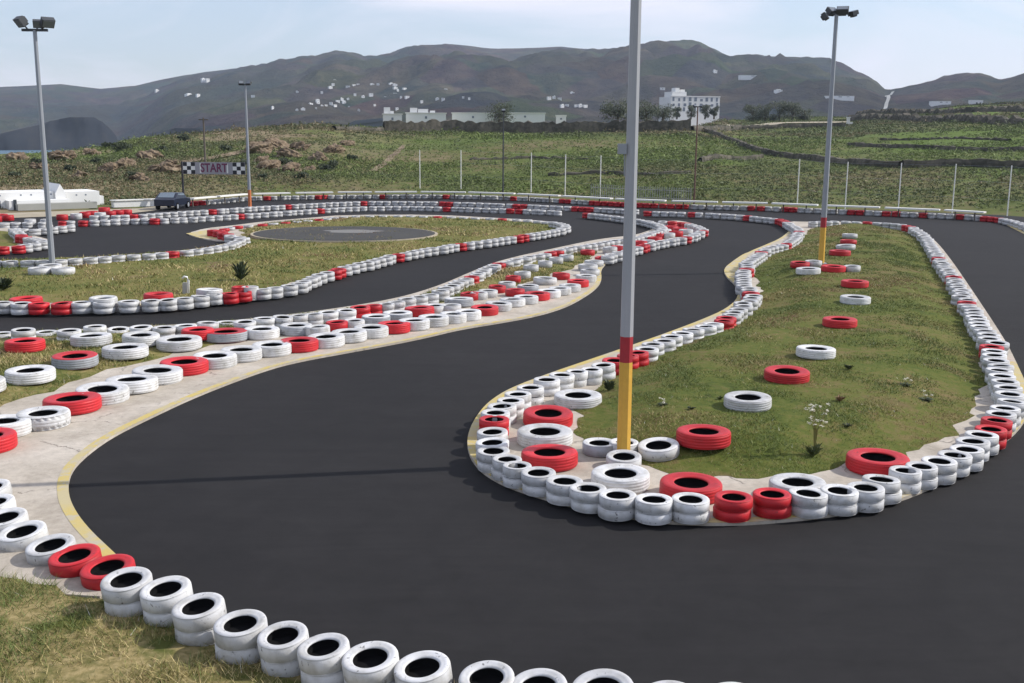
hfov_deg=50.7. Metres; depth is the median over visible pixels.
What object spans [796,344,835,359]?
tyre
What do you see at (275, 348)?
tyre
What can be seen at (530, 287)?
tyre
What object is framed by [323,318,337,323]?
tyre
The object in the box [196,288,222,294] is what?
tyre
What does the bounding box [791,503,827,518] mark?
tyre
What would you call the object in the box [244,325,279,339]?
tyre
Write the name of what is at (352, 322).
tyre
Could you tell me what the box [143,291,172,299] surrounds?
tyre
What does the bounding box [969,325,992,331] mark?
tyre
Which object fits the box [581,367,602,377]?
tyre
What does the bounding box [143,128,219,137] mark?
hill
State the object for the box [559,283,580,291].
tyre
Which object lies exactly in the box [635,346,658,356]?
tyre
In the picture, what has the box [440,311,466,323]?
tyre
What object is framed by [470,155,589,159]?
terrace wall
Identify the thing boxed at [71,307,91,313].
tyre
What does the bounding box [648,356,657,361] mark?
tyre
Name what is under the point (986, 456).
tyre
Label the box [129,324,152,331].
tyre
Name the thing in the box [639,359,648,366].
tyre
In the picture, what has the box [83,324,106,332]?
tyre
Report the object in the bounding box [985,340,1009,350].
tyre
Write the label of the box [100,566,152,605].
tyre
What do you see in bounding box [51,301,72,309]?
tyre
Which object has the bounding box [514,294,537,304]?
tyre
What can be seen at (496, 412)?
tyre
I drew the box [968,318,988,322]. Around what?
tyre
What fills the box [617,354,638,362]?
tyre
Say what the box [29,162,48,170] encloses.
boulder
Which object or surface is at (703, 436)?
tyre
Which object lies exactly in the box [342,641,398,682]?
tyre
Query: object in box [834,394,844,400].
weed
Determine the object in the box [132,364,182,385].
tyre
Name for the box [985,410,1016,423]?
tyre
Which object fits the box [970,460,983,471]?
tyre
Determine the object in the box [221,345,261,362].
tyre
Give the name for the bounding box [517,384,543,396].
tyre
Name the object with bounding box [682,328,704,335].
tyre
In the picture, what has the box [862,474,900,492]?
tyre
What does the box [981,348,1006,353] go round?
tyre
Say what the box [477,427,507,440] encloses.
tyre
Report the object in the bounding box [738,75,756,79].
house
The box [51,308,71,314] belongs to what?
tyre
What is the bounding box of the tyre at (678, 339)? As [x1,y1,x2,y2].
[661,334,682,343]
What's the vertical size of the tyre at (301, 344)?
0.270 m
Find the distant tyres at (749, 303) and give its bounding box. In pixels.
[0,194,1023,324]
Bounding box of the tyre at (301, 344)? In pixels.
[281,336,318,352]
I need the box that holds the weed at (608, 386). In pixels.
[602,379,615,390]
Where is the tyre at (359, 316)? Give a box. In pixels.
[356,312,370,318]
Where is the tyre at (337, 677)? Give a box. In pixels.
[300,670,343,682]
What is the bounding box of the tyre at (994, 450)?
[989,444,998,455]
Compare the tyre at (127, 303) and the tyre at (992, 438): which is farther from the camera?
the tyre at (127, 303)
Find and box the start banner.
[182,162,245,174]
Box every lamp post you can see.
[13,15,54,262]
[238,81,252,206]
[502,109,504,195]
[617,0,641,449]
[693,105,702,203]
[818,6,858,263]
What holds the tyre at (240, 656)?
on the front lawn at (99, 667)
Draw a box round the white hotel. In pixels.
[659,88,719,125]
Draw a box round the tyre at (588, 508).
[571,499,598,513]
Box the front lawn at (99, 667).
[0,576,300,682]
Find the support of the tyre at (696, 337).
on the island apron at (587, 465)
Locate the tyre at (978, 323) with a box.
[967,322,989,328]
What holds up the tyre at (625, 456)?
on the island apron at (587, 465)
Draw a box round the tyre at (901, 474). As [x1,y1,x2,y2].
[888,465,921,483]
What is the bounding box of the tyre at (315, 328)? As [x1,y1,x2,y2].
[305,324,329,335]
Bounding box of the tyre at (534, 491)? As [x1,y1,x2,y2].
[522,483,545,496]
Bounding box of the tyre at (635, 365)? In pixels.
[632,362,638,368]
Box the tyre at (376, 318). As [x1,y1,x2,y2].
[362,313,390,323]
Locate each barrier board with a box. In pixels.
[190,196,216,206]
[217,193,247,203]
[253,192,290,200]
[295,192,332,199]
[338,191,371,198]
[375,191,416,198]
[421,191,465,198]
[468,192,515,200]
[516,193,560,202]
[561,195,612,200]
[615,198,666,203]
[672,200,717,209]
[722,201,767,210]
[771,202,818,211]
[828,205,879,214]
[885,207,939,216]
[944,209,985,220]
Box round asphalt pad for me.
[250,226,437,242]
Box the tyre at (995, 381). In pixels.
[990,378,1019,387]
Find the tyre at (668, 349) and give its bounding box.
[664,347,675,352]
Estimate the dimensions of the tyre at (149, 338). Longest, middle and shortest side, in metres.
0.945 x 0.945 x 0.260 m
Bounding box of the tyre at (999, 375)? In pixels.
[988,373,1015,382]
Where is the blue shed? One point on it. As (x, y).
(377, 122)
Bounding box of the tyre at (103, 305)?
[93,301,114,308]
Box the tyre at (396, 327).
[378,320,409,333]
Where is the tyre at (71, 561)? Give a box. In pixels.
[48,543,101,577]
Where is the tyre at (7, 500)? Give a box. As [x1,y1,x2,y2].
[0,494,16,509]
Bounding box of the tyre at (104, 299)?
[89,295,117,312]
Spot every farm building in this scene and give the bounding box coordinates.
[382,107,402,120]
[405,108,446,122]
[451,112,493,122]
[505,112,545,122]
[555,115,566,123]
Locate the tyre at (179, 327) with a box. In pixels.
[174,323,196,332]
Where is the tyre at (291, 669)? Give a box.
[260,658,300,676]
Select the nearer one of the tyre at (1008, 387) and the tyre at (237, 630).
the tyre at (237, 630)
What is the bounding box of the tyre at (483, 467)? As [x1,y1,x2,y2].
[477,460,491,472]
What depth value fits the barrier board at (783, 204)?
78.28 m
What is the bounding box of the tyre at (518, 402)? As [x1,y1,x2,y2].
[497,397,524,409]
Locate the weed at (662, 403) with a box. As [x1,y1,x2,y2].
[657,397,667,405]
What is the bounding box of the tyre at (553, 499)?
[546,490,570,505]
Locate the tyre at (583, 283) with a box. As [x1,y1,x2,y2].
[567,279,588,287]
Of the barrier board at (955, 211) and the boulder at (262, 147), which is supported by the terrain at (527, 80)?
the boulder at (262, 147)
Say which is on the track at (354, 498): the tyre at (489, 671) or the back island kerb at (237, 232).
the back island kerb at (237, 232)
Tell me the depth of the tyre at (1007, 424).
20.41 m
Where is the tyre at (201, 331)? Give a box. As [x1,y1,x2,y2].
[181,326,213,340]
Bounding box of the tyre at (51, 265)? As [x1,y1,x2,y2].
[38,263,61,267]
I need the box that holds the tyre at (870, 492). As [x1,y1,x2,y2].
[847,481,884,502]
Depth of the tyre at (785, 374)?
23.45 m
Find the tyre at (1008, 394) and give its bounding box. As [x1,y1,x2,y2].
[994,390,1023,400]
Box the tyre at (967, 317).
[965,315,986,321]
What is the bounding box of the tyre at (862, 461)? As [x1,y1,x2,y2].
[845,448,909,474]
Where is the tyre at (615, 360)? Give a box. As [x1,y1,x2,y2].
[602,357,619,368]
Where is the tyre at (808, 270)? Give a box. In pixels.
[796,267,820,274]
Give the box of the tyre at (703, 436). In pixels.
[676,424,730,449]
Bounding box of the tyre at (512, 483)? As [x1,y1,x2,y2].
[503,475,521,488]
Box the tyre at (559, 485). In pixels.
[546,475,582,495]
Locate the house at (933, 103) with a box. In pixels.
[929,101,950,106]
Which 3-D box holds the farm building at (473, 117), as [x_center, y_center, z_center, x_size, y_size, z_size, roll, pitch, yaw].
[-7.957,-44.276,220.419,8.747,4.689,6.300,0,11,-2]
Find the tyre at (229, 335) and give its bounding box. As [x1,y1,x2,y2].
[204,327,247,342]
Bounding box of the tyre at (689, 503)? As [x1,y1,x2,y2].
[671,492,709,514]
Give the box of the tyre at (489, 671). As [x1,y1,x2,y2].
[459,660,513,682]
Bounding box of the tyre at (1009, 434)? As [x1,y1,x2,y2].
[1006,430,1011,439]
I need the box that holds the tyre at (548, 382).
[533,376,559,388]
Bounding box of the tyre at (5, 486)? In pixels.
[0,479,12,493]
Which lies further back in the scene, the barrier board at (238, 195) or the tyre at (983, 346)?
the barrier board at (238, 195)
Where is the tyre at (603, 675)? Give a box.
[573,668,632,682]
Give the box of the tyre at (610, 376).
[602,372,615,380]
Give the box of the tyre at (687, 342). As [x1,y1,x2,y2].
[682,340,692,343]
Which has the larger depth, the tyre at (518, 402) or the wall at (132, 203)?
the wall at (132, 203)
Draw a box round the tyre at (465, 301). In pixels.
[444,297,472,306]
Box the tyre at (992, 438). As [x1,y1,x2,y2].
[964,430,998,446]
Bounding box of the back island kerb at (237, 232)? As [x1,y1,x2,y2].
[50,215,535,309]
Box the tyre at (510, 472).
[503,461,531,478]
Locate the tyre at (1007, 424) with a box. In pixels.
[980,416,1012,430]
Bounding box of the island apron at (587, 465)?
[467,221,1023,525]
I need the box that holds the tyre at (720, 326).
[703,322,723,329]
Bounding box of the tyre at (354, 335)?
[332,328,366,342]
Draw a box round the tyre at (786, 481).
[769,473,825,490]
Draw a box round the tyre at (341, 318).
[338,316,355,319]
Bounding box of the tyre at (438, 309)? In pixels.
[425,303,445,313]
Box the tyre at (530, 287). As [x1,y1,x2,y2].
[517,284,538,291]
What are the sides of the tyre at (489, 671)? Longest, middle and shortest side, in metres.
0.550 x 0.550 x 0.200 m
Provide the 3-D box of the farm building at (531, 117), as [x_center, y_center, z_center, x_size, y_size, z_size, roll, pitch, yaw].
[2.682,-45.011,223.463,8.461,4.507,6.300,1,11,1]
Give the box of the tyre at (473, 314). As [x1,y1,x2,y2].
[455,309,480,320]
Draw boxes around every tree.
[483,100,515,122]
[598,98,626,121]
[639,99,659,121]
[652,103,676,120]
[672,107,681,118]
[685,105,696,118]
[699,104,710,118]
[709,105,719,118]
[742,104,762,121]
[754,103,774,120]
[767,100,789,120]
[783,101,802,119]
[796,108,813,119]
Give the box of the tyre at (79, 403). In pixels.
[42,391,101,415]
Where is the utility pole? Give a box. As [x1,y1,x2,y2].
[199,118,207,174]
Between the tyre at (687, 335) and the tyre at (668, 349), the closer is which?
the tyre at (668, 349)
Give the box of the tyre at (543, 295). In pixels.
[524,291,549,300]
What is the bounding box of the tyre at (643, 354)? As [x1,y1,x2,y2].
[633,350,648,360]
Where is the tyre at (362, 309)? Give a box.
[350,305,369,313]
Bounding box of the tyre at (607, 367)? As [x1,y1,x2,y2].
[591,362,614,373]
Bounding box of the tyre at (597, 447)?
[582,437,616,456]
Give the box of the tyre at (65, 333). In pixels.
[56,328,81,337]
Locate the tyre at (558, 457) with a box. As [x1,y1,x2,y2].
[521,444,577,471]
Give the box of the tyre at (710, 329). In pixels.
[695,324,716,332]
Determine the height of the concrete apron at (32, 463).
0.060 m
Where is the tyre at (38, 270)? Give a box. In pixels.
[28,266,50,274]
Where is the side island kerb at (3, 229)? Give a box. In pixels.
[0,228,46,250]
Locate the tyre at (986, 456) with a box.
[984,452,989,461]
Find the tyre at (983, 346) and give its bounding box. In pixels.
[979,344,1003,351]
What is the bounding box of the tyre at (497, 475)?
[491,467,502,480]
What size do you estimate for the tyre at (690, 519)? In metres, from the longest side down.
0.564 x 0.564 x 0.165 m
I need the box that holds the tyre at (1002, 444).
[998,439,1006,449]
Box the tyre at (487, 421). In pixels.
[479,415,508,428]
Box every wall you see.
[109,198,154,207]
[331,126,384,130]
[383,117,690,132]
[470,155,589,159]
[548,170,690,175]
[691,122,845,130]
[698,154,763,161]
[703,127,901,167]
[846,113,1023,123]
[846,142,1023,151]
[855,105,1023,114]
[879,136,1011,140]
[902,158,1023,168]
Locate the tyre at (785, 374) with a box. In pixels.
[764,365,809,384]
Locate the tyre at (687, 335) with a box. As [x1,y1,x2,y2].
[671,331,692,340]
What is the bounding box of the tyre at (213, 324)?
[197,321,218,327]
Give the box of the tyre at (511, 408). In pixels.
[487,402,516,415]
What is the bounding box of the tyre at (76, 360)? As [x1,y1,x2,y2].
[51,350,98,369]
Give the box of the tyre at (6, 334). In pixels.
[0,331,10,337]
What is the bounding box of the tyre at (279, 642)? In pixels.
[257,621,308,664]
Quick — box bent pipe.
[182,276,189,293]
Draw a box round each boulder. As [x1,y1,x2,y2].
[5,152,28,160]
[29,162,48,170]
[47,150,76,160]
[72,170,89,176]
[83,148,101,155]
[97,162,117,171]
[115,157,135,167]
[128,172,150,180]
[136,149,163,159]
[148,161,180,172]
[165,159,179,164]
[245,141,273,153]
[254,155,268,161]
[255,159,280,170]
[262,137,289,148]
[275,147,302,157]
[278,162,301,172]
[288,141,311,150]
[304,165,315,170]
[308,151,328,160]
[323,143,345,153]
[339,140,355,145]
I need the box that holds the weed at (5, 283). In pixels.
[0,277,13,289]
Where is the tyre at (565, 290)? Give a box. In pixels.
[549,286,570,295]
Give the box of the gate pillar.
[846,117,852,123]
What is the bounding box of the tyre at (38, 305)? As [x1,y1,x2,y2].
[28,302,49,309]
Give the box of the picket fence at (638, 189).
[591,184,691,203]
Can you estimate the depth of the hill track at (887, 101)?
1233.93 m
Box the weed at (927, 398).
[918,390,933,400]
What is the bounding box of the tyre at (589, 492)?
[569,482,606,502]
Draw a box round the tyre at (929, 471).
[905,461,937,479]
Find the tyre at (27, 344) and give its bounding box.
[4,337,45,352]
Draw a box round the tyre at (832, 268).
[821,264,845,272]
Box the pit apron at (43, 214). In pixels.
[0,206,173,217]
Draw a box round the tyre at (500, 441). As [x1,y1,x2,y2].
[476,437,508,451]
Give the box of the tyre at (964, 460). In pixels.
[937,450,972,467]
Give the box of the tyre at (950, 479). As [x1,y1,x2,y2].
[937,473,956,484]
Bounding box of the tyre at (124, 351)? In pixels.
[101,343,148,359]
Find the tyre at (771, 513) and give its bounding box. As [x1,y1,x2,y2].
[752,504,791,518]
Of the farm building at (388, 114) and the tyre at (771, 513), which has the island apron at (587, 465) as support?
the tyre at (771, 513)
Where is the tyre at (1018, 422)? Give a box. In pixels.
[1016,417,1020,426]
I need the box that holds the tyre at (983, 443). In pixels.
[955,436,990,452]
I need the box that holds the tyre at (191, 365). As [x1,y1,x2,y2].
[159,356,208,375]
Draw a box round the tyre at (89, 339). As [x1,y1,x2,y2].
[70,332,111,347]
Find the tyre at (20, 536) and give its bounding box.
[0,520,48,551]
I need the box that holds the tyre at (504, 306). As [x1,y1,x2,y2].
[485,301,511,311]
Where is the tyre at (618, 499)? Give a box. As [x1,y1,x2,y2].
[599,488,636,510]
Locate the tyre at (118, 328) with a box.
[107,326,128,332]
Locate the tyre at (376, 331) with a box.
[354,324,388,338]
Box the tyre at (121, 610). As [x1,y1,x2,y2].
[104,601,142,616]
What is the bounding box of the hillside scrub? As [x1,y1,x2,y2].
[0,99,1023,210]
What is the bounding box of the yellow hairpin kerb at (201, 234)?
[186,230,216,238]
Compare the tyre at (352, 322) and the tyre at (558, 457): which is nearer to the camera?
the tyre at (558, 457)
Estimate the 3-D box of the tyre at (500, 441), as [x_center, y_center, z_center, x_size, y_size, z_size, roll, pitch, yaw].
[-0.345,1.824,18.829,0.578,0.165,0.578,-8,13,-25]
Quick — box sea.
[0,150,62,153]
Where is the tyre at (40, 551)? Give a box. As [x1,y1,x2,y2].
[25,533,75,566]
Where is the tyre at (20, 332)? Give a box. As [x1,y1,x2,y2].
[11,327,35,337]
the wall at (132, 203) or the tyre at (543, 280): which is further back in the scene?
the wall at (132, 203)
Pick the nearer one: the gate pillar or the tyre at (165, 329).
the tyre at (165, 329)
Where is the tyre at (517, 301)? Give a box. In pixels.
[500,297,524,306]
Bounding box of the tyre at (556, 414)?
[523,405,572,426]
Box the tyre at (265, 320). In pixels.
[253,317,274,324]
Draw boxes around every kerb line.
[57,264,604,555]
[467,231,1023,522]
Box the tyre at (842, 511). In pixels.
[828,503,858,516]
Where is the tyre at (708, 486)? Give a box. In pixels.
[659,472,722,504]
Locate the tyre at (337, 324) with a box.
[326,320,347,331]
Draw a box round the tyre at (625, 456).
[606,449,641,465]
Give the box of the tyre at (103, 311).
[93,307,114,313]
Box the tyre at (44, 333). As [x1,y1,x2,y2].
[36,330,56,335]
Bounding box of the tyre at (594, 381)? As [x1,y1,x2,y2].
[587,377,601,384]
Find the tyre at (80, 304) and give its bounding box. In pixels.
[71,301,91,308]
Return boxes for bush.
[8,171,21,176]
[30,158,49,162]
[64,164,77,170]
[90,157,100,162]
[101,142,113,147]
[111,142,133,151]
[125,171,134,175]
[152,145,167,150]
[177,134,189,140]
[220,144,231,150]
[257,173,267,178]
[279,158,292,163]
[294,171,308,177]
[318,159,337,169]
[346,154,357,159]
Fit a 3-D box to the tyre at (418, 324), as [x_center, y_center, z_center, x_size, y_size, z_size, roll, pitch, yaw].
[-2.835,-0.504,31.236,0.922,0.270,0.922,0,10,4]
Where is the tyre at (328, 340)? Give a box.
[307,332,344,348]
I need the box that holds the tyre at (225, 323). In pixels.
[217,320,233,325]
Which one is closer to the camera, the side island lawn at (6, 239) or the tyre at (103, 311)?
the tyre at (103, 311)
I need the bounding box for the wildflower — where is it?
[805,403,828,455]
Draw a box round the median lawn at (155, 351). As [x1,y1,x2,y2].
[0,252,595,406]
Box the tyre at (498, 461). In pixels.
[492,454,521,471]
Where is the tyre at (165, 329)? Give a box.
[152,325,175,334]
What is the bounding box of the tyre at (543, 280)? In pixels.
[533,276,556,284]
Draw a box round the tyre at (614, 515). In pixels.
[598,503,634,521]
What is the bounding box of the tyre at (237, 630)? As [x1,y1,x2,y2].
[213,609,267,651]
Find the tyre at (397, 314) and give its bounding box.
[383,310,412,319]
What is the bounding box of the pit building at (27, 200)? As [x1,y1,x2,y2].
[0,182,103,210]
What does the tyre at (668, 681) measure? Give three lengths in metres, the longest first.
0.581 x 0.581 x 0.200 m
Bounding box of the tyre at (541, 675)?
[513,668,566,682]
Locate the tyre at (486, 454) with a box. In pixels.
[477,445,509,463]
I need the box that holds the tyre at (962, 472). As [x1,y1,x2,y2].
[956,467,969,476]
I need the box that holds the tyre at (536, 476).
[521,466,555,486]
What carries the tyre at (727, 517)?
on the island apron at (587, 465)
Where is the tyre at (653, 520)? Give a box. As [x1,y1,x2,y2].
[634,509,672,525]
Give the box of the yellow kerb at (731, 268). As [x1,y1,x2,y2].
[724,252,749,281]
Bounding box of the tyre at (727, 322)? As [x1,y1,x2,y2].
[714,319,733,326]
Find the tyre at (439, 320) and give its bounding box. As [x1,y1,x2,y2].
[419,314,448,326]
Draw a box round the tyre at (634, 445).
[609,438,638,451]
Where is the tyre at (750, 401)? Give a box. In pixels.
[724,391,771,411]
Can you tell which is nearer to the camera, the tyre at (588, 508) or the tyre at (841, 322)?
the tyre at (588, 508)
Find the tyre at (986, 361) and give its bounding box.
[982,357,1009,366]
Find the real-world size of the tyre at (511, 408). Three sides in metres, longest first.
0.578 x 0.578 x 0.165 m
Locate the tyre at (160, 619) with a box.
[143,611,173,626]
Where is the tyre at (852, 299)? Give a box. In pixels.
[840,294,870,304]
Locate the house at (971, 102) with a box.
[968,100,982,104]
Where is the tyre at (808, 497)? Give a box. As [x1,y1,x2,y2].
[788,486,827,508]
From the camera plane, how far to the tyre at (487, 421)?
20.18 m
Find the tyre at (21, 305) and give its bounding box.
[10,301,31,309]
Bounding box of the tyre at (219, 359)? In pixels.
[193,350,236,369]
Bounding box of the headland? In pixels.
[0,117,117,149]
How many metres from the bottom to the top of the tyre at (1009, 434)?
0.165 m
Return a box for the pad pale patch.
[324,230,378,232]
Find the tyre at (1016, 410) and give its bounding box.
[989,405,1020,417]
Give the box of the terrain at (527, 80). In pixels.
[0,40,1023,216]
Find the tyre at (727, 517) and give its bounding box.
[713,505,750,522]
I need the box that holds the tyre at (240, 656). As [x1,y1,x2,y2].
[215,644,260,664]
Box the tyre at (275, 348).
[252,340,291,356]
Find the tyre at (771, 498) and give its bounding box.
[752,487,791,509]
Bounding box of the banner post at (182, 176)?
[181,161,183,192]
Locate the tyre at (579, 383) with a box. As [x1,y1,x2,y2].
[574,379,586,387]
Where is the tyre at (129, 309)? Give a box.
[118,306,140,312]
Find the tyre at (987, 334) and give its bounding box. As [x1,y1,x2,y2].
[976,332,1000,338]
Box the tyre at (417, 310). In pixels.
[404,305,433,316]
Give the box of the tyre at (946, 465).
[921,455,957,474]
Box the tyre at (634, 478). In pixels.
[591,463,649,493]
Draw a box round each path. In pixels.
[183,150,244,161]
[370,145,404,170]
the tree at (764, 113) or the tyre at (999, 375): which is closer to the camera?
the tyre at (999, 375)
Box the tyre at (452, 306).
[440,303,460,310]
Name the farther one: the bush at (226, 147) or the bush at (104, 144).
the bush at (104, 144)
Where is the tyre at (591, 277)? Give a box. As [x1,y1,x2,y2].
[575,274,596,281]
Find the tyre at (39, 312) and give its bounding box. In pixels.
[28,308,49,314]
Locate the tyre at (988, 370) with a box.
[985,367,1012,375]
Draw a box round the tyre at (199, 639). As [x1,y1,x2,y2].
[175,629,214,645]
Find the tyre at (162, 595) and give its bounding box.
[139,575,192,614]
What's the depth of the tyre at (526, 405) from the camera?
22.11 m
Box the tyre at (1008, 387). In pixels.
[993,384,1022,393]
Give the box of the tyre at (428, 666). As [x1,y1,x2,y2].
[394,650,452,682]
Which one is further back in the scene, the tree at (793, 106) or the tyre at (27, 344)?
the tree at (793, 106)
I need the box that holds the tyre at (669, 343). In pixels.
[653,338,675,348]
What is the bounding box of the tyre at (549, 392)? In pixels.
[544,387,559,396]
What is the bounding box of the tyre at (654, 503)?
[635,493,672,514]
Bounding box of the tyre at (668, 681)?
[653,680,682,682]
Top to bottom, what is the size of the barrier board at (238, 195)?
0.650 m
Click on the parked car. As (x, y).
(170, 199)
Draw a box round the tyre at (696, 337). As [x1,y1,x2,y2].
[693,336,703,339]
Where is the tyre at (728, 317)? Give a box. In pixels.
[716,316,736,323]
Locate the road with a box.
[708,121,846,125]
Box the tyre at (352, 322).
[345,318,364,327]
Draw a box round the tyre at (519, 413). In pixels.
[516,409,523,417]
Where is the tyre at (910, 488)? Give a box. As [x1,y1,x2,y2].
[900,482,921,493]
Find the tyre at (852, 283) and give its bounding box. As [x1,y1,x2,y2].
[841,279,868,287]
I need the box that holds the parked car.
[154,192,190,209]
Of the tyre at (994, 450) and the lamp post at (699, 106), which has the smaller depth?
the tyre at (994, 450)
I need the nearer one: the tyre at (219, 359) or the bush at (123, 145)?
the tyre at (219, 359)
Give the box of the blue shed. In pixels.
[347,118,382,127]
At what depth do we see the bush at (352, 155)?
127.93 m
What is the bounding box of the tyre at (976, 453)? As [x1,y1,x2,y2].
[949,444,984,461]
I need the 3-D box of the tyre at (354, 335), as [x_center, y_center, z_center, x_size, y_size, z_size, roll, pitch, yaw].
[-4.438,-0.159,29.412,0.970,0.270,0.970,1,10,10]
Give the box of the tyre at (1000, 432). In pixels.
[974,424,1007,440]
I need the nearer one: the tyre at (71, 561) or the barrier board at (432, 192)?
the tyre at (71, 561)
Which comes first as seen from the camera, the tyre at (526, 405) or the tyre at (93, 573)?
the tyre at (93, 573)
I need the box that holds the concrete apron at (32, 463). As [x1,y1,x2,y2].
[0,221,693,598]
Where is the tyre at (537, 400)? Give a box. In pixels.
[531,395,543,404]
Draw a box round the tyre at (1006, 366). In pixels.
[987,363,1013,372]
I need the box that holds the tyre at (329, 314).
[319,310,338,318]
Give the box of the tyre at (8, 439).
[0,427,17,452]
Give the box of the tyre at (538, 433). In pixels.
[517,423,572,447]
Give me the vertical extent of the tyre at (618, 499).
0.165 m
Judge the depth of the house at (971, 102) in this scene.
341.04 m
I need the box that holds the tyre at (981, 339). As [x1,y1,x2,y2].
[977,336,1001,343]
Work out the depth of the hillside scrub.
120.25 m
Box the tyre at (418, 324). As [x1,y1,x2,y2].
[399,317,429,330]
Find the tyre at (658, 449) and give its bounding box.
[638,437,679,461]
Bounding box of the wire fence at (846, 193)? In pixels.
[419,150,1023,215]
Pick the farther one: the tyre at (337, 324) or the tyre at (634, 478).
the tyre at (337, 324)
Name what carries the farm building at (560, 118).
on the terrain at (527, 80)
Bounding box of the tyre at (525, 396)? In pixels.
[504,390,530,403]
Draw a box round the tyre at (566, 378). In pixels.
[549,372,574,383]
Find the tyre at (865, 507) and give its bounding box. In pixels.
[858,500,883,512]
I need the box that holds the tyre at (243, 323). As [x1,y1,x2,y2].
[233,319,255,327]
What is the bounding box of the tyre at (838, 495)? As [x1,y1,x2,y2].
[820,484,858,505]
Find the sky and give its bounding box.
[0,0,1023,88]
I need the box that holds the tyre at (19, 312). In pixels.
[10,309,28,314]
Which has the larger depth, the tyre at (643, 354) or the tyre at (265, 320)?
the tyre at (265, 320)
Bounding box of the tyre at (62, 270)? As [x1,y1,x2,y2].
[51,267,74,274]
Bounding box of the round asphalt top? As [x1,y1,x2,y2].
[253,226,434,240]
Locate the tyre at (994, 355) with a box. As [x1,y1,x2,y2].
[981,352,1006,360]
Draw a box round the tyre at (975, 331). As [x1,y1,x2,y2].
[973,329,996,335]
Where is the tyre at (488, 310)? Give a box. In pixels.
[471,304,497,315]
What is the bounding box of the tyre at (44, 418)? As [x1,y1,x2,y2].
[16,406,70,430]
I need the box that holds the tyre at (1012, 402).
[996,398,1023,410]
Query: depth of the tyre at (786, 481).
17.25 m
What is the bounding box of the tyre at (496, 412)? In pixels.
[481,408,509,420]
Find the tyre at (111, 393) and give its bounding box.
[75,381,129,405]
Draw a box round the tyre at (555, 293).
[537,288,560,298]
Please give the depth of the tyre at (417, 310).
33.15 m
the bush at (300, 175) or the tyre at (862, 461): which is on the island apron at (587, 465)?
the tyre at (862, 461)
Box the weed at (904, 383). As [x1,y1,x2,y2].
[899,377,912,385]
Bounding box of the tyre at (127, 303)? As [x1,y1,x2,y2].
[117,300,139,307]
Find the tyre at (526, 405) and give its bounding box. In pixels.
[524,402,530,409]
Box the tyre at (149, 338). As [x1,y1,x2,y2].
[122,331,159,346]
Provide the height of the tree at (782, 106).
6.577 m
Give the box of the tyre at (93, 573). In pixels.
[79,554,135,590]
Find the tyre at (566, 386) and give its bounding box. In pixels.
[560,382,573,389]
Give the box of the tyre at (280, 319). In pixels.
[272,315,292,323]
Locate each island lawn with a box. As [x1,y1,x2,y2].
[0,216,555,302]
[0,231,19,245]
[571,224,987,478]
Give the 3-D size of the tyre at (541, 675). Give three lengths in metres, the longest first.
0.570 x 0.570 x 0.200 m
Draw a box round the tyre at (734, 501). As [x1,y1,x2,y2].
[714,490,752,512]
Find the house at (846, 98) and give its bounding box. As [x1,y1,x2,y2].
[825,96,853,100]
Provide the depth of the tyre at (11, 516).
15.57 m
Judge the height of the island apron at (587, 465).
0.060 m
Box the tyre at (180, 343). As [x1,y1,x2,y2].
[156,334,201,351]
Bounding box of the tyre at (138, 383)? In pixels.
[105,374,157,393]
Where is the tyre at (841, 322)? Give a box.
[822,316,856,328]
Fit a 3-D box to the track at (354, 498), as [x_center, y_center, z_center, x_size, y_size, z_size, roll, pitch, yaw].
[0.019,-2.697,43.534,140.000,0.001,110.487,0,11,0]
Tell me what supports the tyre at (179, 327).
on the tyre
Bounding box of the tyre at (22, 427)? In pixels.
[0,414,31,436]
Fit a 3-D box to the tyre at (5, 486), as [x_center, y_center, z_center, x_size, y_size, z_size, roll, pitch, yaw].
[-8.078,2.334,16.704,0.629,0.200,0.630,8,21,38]
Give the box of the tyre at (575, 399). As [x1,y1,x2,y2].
[554,389,601,409]
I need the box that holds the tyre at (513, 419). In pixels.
[510,414,516,423]
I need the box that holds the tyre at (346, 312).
[336,308,356,316]
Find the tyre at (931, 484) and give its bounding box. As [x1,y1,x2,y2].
[921,477,937,489]
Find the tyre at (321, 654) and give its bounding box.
[297,633,349,675]
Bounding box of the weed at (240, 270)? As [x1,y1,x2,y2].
[231,261,249,279]
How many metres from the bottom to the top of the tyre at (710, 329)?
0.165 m
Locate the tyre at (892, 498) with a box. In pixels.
[884,489,901,504]
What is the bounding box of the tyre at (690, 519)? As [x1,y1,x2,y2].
[672,510,709,524]
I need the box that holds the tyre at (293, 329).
[280,322,311,335]
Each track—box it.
[0,194,1023,682]
[883,91,893,108]
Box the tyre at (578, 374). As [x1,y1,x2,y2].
[566,369,587,379]
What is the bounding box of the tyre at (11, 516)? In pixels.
[0,507,28,530]
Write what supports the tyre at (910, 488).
on the island apron at (587, 465)
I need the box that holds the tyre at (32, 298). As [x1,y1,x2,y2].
[9,295,42,301]
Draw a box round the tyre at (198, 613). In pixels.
[171,592,226,633]
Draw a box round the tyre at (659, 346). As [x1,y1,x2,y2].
[642,342,663,351]
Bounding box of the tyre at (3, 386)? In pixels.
[0,375,6,391]
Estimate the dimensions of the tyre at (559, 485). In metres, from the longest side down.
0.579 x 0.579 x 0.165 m
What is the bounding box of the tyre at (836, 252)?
[829,249,850,255]
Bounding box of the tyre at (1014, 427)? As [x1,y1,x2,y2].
[1012,423,1016,432]
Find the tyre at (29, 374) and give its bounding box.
[4,364,55,384]

